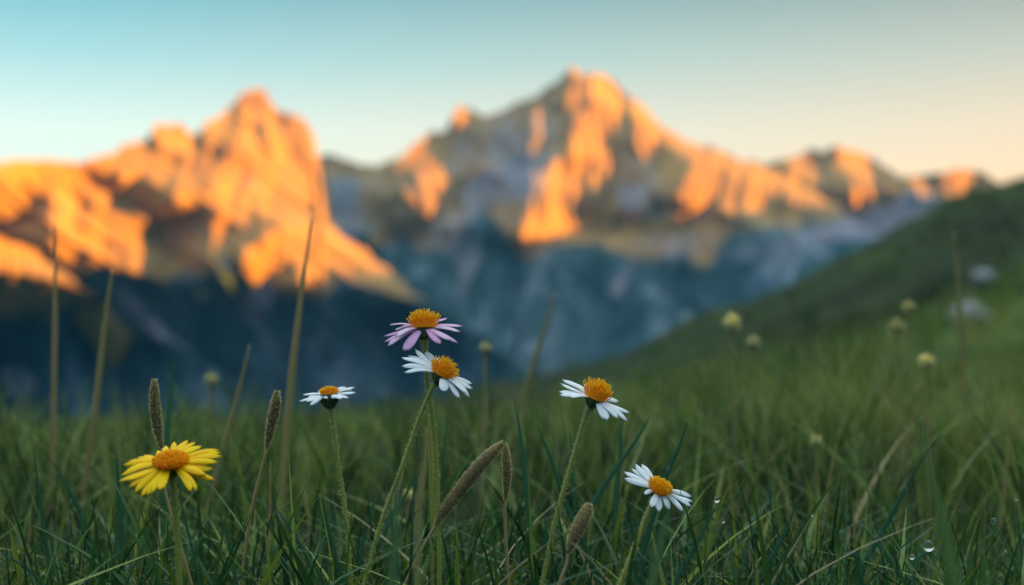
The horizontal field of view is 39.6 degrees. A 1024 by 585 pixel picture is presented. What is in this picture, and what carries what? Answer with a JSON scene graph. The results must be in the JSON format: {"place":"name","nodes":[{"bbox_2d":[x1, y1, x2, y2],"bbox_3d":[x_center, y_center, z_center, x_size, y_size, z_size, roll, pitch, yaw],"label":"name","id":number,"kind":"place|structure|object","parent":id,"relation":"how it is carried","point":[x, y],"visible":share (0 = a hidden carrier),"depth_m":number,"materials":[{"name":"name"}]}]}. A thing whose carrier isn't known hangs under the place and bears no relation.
{"place":"outdoors","nodes":[
{"label":"outdoors","id":0,"kind":"place"},
{"bbox_2d":[0,238,269,421],"bbox_3d":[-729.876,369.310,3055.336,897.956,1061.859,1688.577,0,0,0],"label":"mountain","id":1,"kind":"structure","parent":0,"point":[134,355],"depth_m":2564.79,"materials":[{"name":"stone"}]},
{"bbox_2d":[0,87,534,410],"bbox_3d":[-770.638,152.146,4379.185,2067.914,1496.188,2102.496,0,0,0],"label":"mountain","id":2,"kind":"structure","parent":0,"point":[196,243],"depth_m":3771.15,"materials":[{"name":"stone"}]},
{"bbox_2d":[0,176,1023,584],"bbox_3d":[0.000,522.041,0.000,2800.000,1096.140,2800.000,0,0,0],"label":"meadow ground","id":3,"kind":"structure","parent":0,"point":[854,280],"depth_m":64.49,"materials":[{"name":"green plant"}]},
{"bbox_2d":[0,509,35,584],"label":"grass blade","id":4,"kind":"object","parent":3,"relation":"on","point":[20,541],"depth_m":0.80,"materials":[{"name":"green plant"}]},
{"bbox_2d":[1,555,44,584],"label":"grass blade","id":5,"kind":"object","parent":3,"relation":"on","point":[31,572],"depth_m":0.76,"materials":[{"name":"green plant"}]},
{"bbox_2d":[33,448,51,584],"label":"grass blade","id":6,"kind":"object","parent":3,"relation":"on","point":[43,524],"depth_m":0.84,"materials":[{"name":"green plant"}]},
{"bbox_2d":[48,225,56,540],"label":"dry stalk","id":7,"kind":"object","parent":3,"relation":"on","point":[53,384],"visible":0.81,"depth_m":1.35,"materials":[{"name":"plant"}]},
{"bbox_2d":[52,462,100,584],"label":"grass blade","id":8,"kind":"object","parent":3,"relation":"on","point":[77,506],"depth_m":0.95,"materials":[{"name":"green plant"}]},
{"bbox_2d":[73,270,112,544],"bbox_3d":[-0.385,0.118,1.300,0.040,0.277,0.006,0,0,0],"label":"dry stalk","id":9,"kind":"object","parent":3,"relation":"on","point":[95,404],"visible":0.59,"depth_m":1.30,"materials":[{"name":"plant"}]},
{"bbox_2d":[116,451,124,576],"bbox_3d":[-0.252,0.173,0.921,0.008,0.142,0.002,0,0,0],"label":"grass blade","id":10,"kind":"object","parent":3,"relation":"on","point":[121,546],"depth_m":0.92,"materials":[{"name":"green plant"}]},
{"bbox_2d":[119,518,165,584],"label":"grass blade","id":11,"kind":"object","parent":3,"relation":"on","point":[138,543],"depth_m":0.82,"materials":[{"name":"green plant"}]},
{"bbox_2d":[161,355,173,566],"bbox_3d":[-0.263,0.147,1.081,0.012,0.198,0.002,0,0,0],"label":"grass blade","id":12,"kind":"object","parent":3,"relation":"on","point":[167,429],"depth_m":1.08,"materials":[{"name":"green plant"}]},
{"bbox_2d":[148,378,192,584],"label":"seed spike","id":13,"kind":"object","parent":3,"relation":"on","point":[154,401],"visible":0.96,"depth_m":0.80,"materials":[{"name":"plant"}]},
{"bbox_2d":[119,440,222,584],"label":"yellow daisy","id":14,"kind":"object","parent":3,"relation":"on","point":[183,461],"visible":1,"depth_m":0.74,"materials":[{"name":"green plant"}]},
{"bbox_2d":[179,476,200,584],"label":"grass blade","id":15,"kind":"object","parent":3,"relation":"on","point":[191,547],"depth_m":0.80,"materials":[{"name":"green plant"}]},
{"bbox_2d":[203,372,217,481],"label":"faded flower","id":16,"kind":"object","parent":3,"relation":"on","point":[210,380],"visible":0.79,"depth_m":1.90,"materials":[{"name":"green plant"}]},
{"bbox_2d":[197,344,250,543],"bbox_3d":[-0.248,0.149,1.200,0.055,0.211,0.004,0,0,0],"label":"dry stalk","id":17,"kind":"object","parent":3,"relation":"on","point":[225,440],"visible":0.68,"depth_m":1.20,"materials":[{"name":"plant"}]},
{"bbox_2d":[217,509,238,584],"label":"grass blade","id":18,"kind":"object","parent":3,"relation":"on","point":[233,567],"depth_m":0.86,"materials":[{"name":"green plant"}]},
{"bbox_2d":[239,390,281,584],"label":"seed spike","id":19,"kind":"object","parent":3,"relation":"on","point":[273,413],"visible":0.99,"depth_m":0.86,"materials":[{"name":"plant"}]},
{"bbox_2d":[268,461,270,550],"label":"dry stalk","id":20,"kind":"object","parent":3,"relation":"on","point":[269,535],"visible":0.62,"depth_m":0.95,"materials":[{"name":"plant"}]},
{"bbox_2d":[258,444,320,584],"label":"grass blade","id":21,"kind":"object","parent":3,"relation":"on","point":[297,530],"depth_m":0.84,"materials":[{"name":"green plant"}]},
{"bbox_2d":[277,219,312,539],"bbox_3d":[-0.193,0.098,1.250,0.036,0.326,0.006,0,0,0],"label":"dry stalk","id":22,"kind":"object","parent":3,"relation":"on","point":[287,413],"visible":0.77,"depth_m":1.25,"materials":[{"name":"plant"}]},
{"bbox_2d":[276,507,324,584],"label":"grass blade","id":23,"kind":"object","parent":3,"relation":"on","point":[304,553],"depth_m":0.88,"materials":[{"name":"green plant"}]},
{"bbox_2d":[299,385,355,584],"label":"white daisy","id":24,"kind":"object","parent":3,"relation":"on","point":[328,397],"visible":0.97,"depth_m":0.84,"materials":[{"name":"green plant"}]},
{"bbox_2d":[321,495,344,584],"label":"grass blade","id":25,"kind":"object","parent":3,"relation":"on","point":[338,566],"depth_m":0.82,"materials":[{"name":"green plant"}]},
{"bbox_2d":[357,488,378,578],"bbox_3d":[-0.098,0.186,0.951,0.019,0.112,0.001,0,0,0],"label":"grass blade","id":26,"kind":"object","parent":3,"relation":"on","point":[362,541],"depth_m":0.95,"materials":[{"name":"green plant"}]},
{"bbox_2d":[361,471,418,584],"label":"grass blade","id":27,"kind":"object","parent":3,"relation":"on","point":[387,525],"depth_m":1.00,"materials":[{"name":"green plant"}]},
{"bbox_2d":[388,457,399,584],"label":"grass blade","id":28,"kind":"object","parent":3,"relation":"on","point":[394,554],"depth_m":0.50,"materials":[{"name":"green plant"}]},
{"bbox_2d":[401,489,412,530],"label":"faded flower","id":29,"kind":"object","parent":3,"relation":"on","point":[410,495],"visible":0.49,"depth_m":1.08,"materials":[{"name":"green plant"}]},
{"bbox_2d":[361,349,472,584],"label":"white daisy","id":30,"kind":"object","parent":3,"relation":"on","point":[444,371],"visible":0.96,"depth_m":0.81,"materials":[{"name":"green plant"}]},
{"bbox_2d":[414,427,423,584],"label":"grass blade","id":31,"kind":"object","parent":3,"relation":"on","point":[417,554],"depth_m":0.55,"materials":[{"name":"green plant"}]},
{"bbox_2d":[413,427,427,545],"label":"dry stalk","id":32,"kind":"object","parent":3,"relation":"on","point":[424,463],"visible":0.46,"depth_m":1.15,"materials":[{"name":"green plant"}]},
{"bbox_2d":[384,308,462,584],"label":"pink daisy","id":33,"kind":"object","parent":3,"relation":"on","point":[423,326],"visible":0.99,"depth_m":0.83,"materials":[{"name":"green plant"}]},
{"bbox_2d":[427,404,434,584],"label":"flower stem","id":34,"kind":"object","parent":3,"relation":"on","point":[431,485],"visible":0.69,"depth_m":0.85,"materials":[{"name":"green plant"}]},
{"bbox_2d":[435,416,447,566],"bbox_3d":[-0.047,0.158,0.900,0.014,0.165,0.001,0,0,0],"label":"grass blade","id":35,"kind":"object","parent":3,"relation":"on","point":[442,469],"depth_m":0.90,"materials":[{"name":"green plant"}]},
{"bbox_2d":[404,440,504,584],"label":"seed spike","id":36,"kind":"object","parent":3,"relation":"on","point":[471,475],"visible":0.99,"depth_m":0.83,"materials":[{"name":"plant"}]},
{"bbox_2d":[422,426,490,584],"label":"grass blade","id":37,"kind":"object","parent":3,"relation":"on","point":[456,478],"depth_m":0.83,"materials":[{"name":"green plant"}]},
{"bbox_2d":[479,396,487,546],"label":"dry stalk","id":38,"kind":"object","parent":3,"relation":"on","point":[482,476],"visible":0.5,"depth_m":1.40,"materials":[{"name":"plant"}]},
{"bbox_2d":[479,341,491,482],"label":"faded flower","id":39,"kind":"object","parent":3,"relation":"on","point":[485,348],"visible":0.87,"depth_m":1.45,"materials":[{"name":"green plant"}]},
{"bbox_2d":[501,441,512,584],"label":"seed spike","id":40,"kind":"object","parent":3,"relation":"on","point":[506,466],"visible":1,"depth_m":0.84,"materials":[{"name":"plant"}]},
{"bbox_2d":[512,510,522,584],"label":"grass blade","id":41,"kind":"object","parent":3,"relation":"on","point":[519,562],"depth_m":0.84,"materials":[{"name":"green plant"}]},
{"bbox_2d":[514,399,530,584],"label":"grass blade","id":42,"kind":"object","parent":3,"relation":"on","point":[525,478],"depth_m":0.96,"materials":[{"name":"green plant"}]},
{"bbox_2d":[501,293,555,510],"bbox_3d":[0.019,0.134,1.700,0.068,0.268,0.007,0,0,0],"label":"dry stalk","id":43,"kind":"object","parent":3,"relation":"on","point":[531,372],"visible":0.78,"depth_m":1.70,"materials":[{"name":"plant"}]},
{"bbox_2d":[543,512,546,583],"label":"grass blade","id":44,"kind":"object","parent":3,"relation":"on","point":[545,539],"depth_m":0.84,"materials":[{"name":"green plant"}]},
{"bbox_2d":[554,490,572,583],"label":"grass blade","id":45,"kind":"object","parent":3,"relation":"on","point":[560,535],"depth_m":0.98,"materials":[{"name":"green plant"}]},
{"bbox_2d":[536,423,603,584],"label":"grass blade","id":46,"kind":"object","parent":3,"relation":"on","point":[567,507],"depth_m":0.92,"materials":[{"name":"green plant"}]},
{"bbox_2d":[570,434,576,517],"bbox_3d":[0.047,0.172,1.050,0.008,0.141,0.002,0,0,0],"label":"grass blade","id":47,"kind":"object","parent":3,"relation":"on","point":[574,490],"depth_m":1.05,"materials":[{"name":"green plant"}]},
{"bbox_2d":[557,501,593,584],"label":"seed spike","id":48,"kind":"object","parent":3,"relation":"on","point":[579,524],"visible":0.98,"depth_m":0.75,"materials":[{"name":"plant"}]},
{"bbox_2d":[540,377,629,584],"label":"white daisy","id":49,"kind":"object","parent":3,"relation":"on","point":[595,394],"visible":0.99,"depth_m":0.83,"materials":[{"name":"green plant"}]},
{"bbox_2d":[554,417,649,584],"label":"grass blade","id":50,"kind":"object","parent":3,"relation":"on","point":[603,487],"depth_m":0.93,"materials":[{"name":"green plant"}]},
{"bbox_2d":[612,418,621,563],"bbox_3d":[0.074,0.166,1.001,0.008,0.157,0.002,0,0,0],"label":"grass blade","id":51,"kind":"object","parent":3,"relation":"on","point":[615,495],"depth_m":1.00,"materials":[{"name":"green plant"}]},
{"bbox_2d":[630,507,638,584],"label":"grass blade","id":52,"kind":"object","parent":3,"relation":"on","point":[635,566],"depth_m":0.84,"materials":[{"name":"green plant"}]},
{"bbox_2d":[616,464,692,584],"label":"white daisy","id":53,"kind":"object","parent":3,"relation":"on","point":[659,490],"visible":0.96,"depth_m":0.81,"materials":[{"name":"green plant"}]},
{"bbox_2d":[648,488,673,584],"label":"grass blade","id":54,"kind":"object","parent":3,"relation":"on","point":[657,559],"depth_m":0.52,"materials":[{"name":"green plant"}]},
{"bbox_2d":[638,421,687,584],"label":"grass blade","id":55,"kind":"object","parent":3,"relation":"on","point":[649,527],"depth_m":0.86,"materials":[{"name":"green plant"}]},
{"bbox_2d":[625,524,718,580],"bbox_3d":[0.042,0.189,0.860,0.172,0.102,0.001,0,0,0],"label":"grass blade","id":56,"kind":"object","parent":3,"relation":"on","point":[669,554],"depth_m":0.86,"materials":[{"name":"green plant"}]},
{"bbox_2d":[671,503,717,584],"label":"grass blade","id":57,"kind":"object","parent":3,"relation":"on","point":[691,552],"depth_m":0.83,"materials":[{"name":"green plant"}]},
{"bbox_2d":[721,312,740,497],"bbox_3d":[0.240,0.139,1.550,0.026,0.238,0.026,0,0,0],"label":"faded flower","id":58,"kind":"object","parent":3,"relation":"on","point":[732,324],"visible":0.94,"depth_m":1.55,"materials":[{"name":"green plant"}]},
{"bbox_2d":[745,334,761,461],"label":"faded flower","id":59,"kind":"object","parent":3,"relation":"on","point":[753,342],"visible":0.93,"depth_m":1.65,"materials":[{"name":"green plant"}]},
{"bbox_2d":[751,501,797,584],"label":"grass blade","id":60,"kind":"object","parent":3,"relation":"on","point":[778,544],"depth_m":0.86,"materials":[{"name":"green plant"}]},
{"bbox_2d":[772,519,809,584],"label":"grass blade","id":61,"kind":"object","parent":3,"relation":"on","point":[780,567],"depth_m":0.80,"materials":[{"name":"green plant"}]},
{"bbox_2d":[809,434,821,541],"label":"faded flower","id":62,"kind":"object","parent":3,"relation":"on","point":[816,471],"visible":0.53,"depth_m":1.35,"materials":[{"name":"green plant"}]},
{"bbox_2d":[836,551,863,584],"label":"grass blade","id":63,"kind":"object","parent":3,"relation":"on","point":[854,554],"depth_m":0.80,"materials":[{"name":"green plant"}]},
{"bbox_2d":[860,524,908,584],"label":"grass blade","id":64,"kind":"object","parent":3,"relation":"on","point":[887,556],"depth_m":0.81,"materials":[{"name":"green plant"}]},
{"bbox_2d":[887,317,907,472],"bbox_3d":[0.460,0.139,1.700,0.027,0.218,0.025,0,0,0],"label":"faded flower","id":65,"kind":"object","parent":3,"relation":"on","point":[896,327],"visible":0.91,"depth_m":1.70,"materials":[{"name":"green plant"}]},
{"bbox_2d":[855,433,940,584],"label":"grass blade","id":66,"kind":"object","parent":3,"relation":"on","point":[881,532],"depth_m":0.90,"materials":[{"name":"green plant"}]},
{"bbox_2d":[900,299,915,478],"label":"faded flower","id":67,"kind":"object","parent":3,"relation":"on","point":[907,308],"visible":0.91,"depth_m":1.80,"materials":[{"name":"green plant"}]},
{"bbox_2d":[910,551,935,584],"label":"grass blade","id":68,"kind":"object","parent":3,"relation":"on","point":[916,562],"depth_m":0.79,"materials":[{"name":"green plant"}]},
{"bbox_2d":[923,540,933,551],"bbox_3d":[0.232,0.141,0.790,0.006,0.006,0.006,0,0,0],"label":"dewdrop","id":69,"kind":"object","parent":68,"relation":"on","point":[928,545],"visible":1,"depth_m":0.79,"materials":[{"name":"clear liquid"}]},
{"bbox_2d":[916,352,935,532],"bbox_3d":[0.408,0.157,1.400,0.022,0.198,0.022,0,0,44],"label":"faded flower","id":70,"kind":"object","parent":3,"relation":"on","point":[926,362],"visible":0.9,"depth_m":1.40,"materials":[{"name":"green plant"}]},
{"bbox_2d":[915,557,946,583],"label":"grass blade","id":71,"kind":"object","parent":3,"relation":"on","point":[935,569],"depth_m":0.80,"materials":[{"name":"green plant"}]},
{"bbox_2d":[918,412,960,584],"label":"grass blade","id":72,"kind":"object","parent":3,"relation":"on","point":[947,544],"depth_m":0.50,"materials":[{"name":"green plant"}]},
{"bbox_2d":[953,232,965,479],"bbox_3d":[0.566,0.082,1.800,0.017,0.316,0.007,0,0,0],"label":"dry stalk","id":73,"kind":"object","parent":3,"relation":"on","point":[962,340],"visible":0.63,"depth_m":1.80,"materials":[{"name":"plant"}]},
{"bbox_2d":[947,301,990,332],"bbox_3d":[3.536,0.195,11.000,0.299,0.259,0.326,0,0,31],"label":"stone","id":74,"kind":"object","parent":3,"relation":"on","point":[965,305],"visible":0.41,"depth_m":10.89,"materials":[{"name":"grey stone"}]},
{"bbox_2d":[970,270,997,284],"bbox_3d":[8.645,-0.256,25.989,0.503,0.315,0.426,0,0,0],"label":"stone","id":75,"kind":"object","parent":3,"relation":"on","point":[977,274],"visible":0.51,"depth_m":25.87,"materials":[{"name":"grey stone"}]},
{"bbox_2d":[988,511,1020,580],"bbox_3d":[0.308,0.189,0.840,0.054,0.122,0.001,0,0,0],"label":"grass blade","id":76,"kind":"object","parent":3,"relation":"on","point":[1011,555],"depth_m":0.84,"materials":[{"name":"green plant"}]},
{"bbox_2d":[990,518,996,523],"bbox_3d":[0.284,0.135,0.838,0.004,0.004,0.004,0,0,0],"label":"dewdrop","id":77,"kind":"object","parent":76,"relation":"on","point":[993,520],"visible":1,"depth_m":0.84,"materials":[{"name":"clear liquid"}]},
{"bbox_2d":[997,396,1013,552],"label":"dry stalk","id":78,"kind":"object","parent":3,"relation":"on","point":[1004,480],"visible":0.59,"depth_m":1.30,"materials":[{"name":"green plant"}]},
{"bbox_2d":[1016,501,1022,574],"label":"grass blade","id":79,"kind":"object","parent":3,"relation":"on","point":[1020,543],"depth_m":0.86,"materials":[{"name":"green plant"}]},
{"bbox_2d":[0,0,1023,183],"label":"sky","id":80,"kind":"structure","parent":0,"point":[915,87],"materials":[{"name":"blue"}]},
{"bbox_2d":[317,66,880,376],"bbox_3d":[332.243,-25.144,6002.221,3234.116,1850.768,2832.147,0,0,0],"label":"mountain","id":81,"kind":"structure","parent":0,"point":[612,215],"depth_m":5455.10,"materials":[{"name":"grey stone"}]},
{"bbox_2d":[742,146,997,236],"bbox_3d":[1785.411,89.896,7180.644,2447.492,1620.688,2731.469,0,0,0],"label":"mountain","id":82,"kind":"structure","parent":0,"point":[866,191],"depth_m":6748.97,"materials":[{"name":"grey stone"}]}
]}

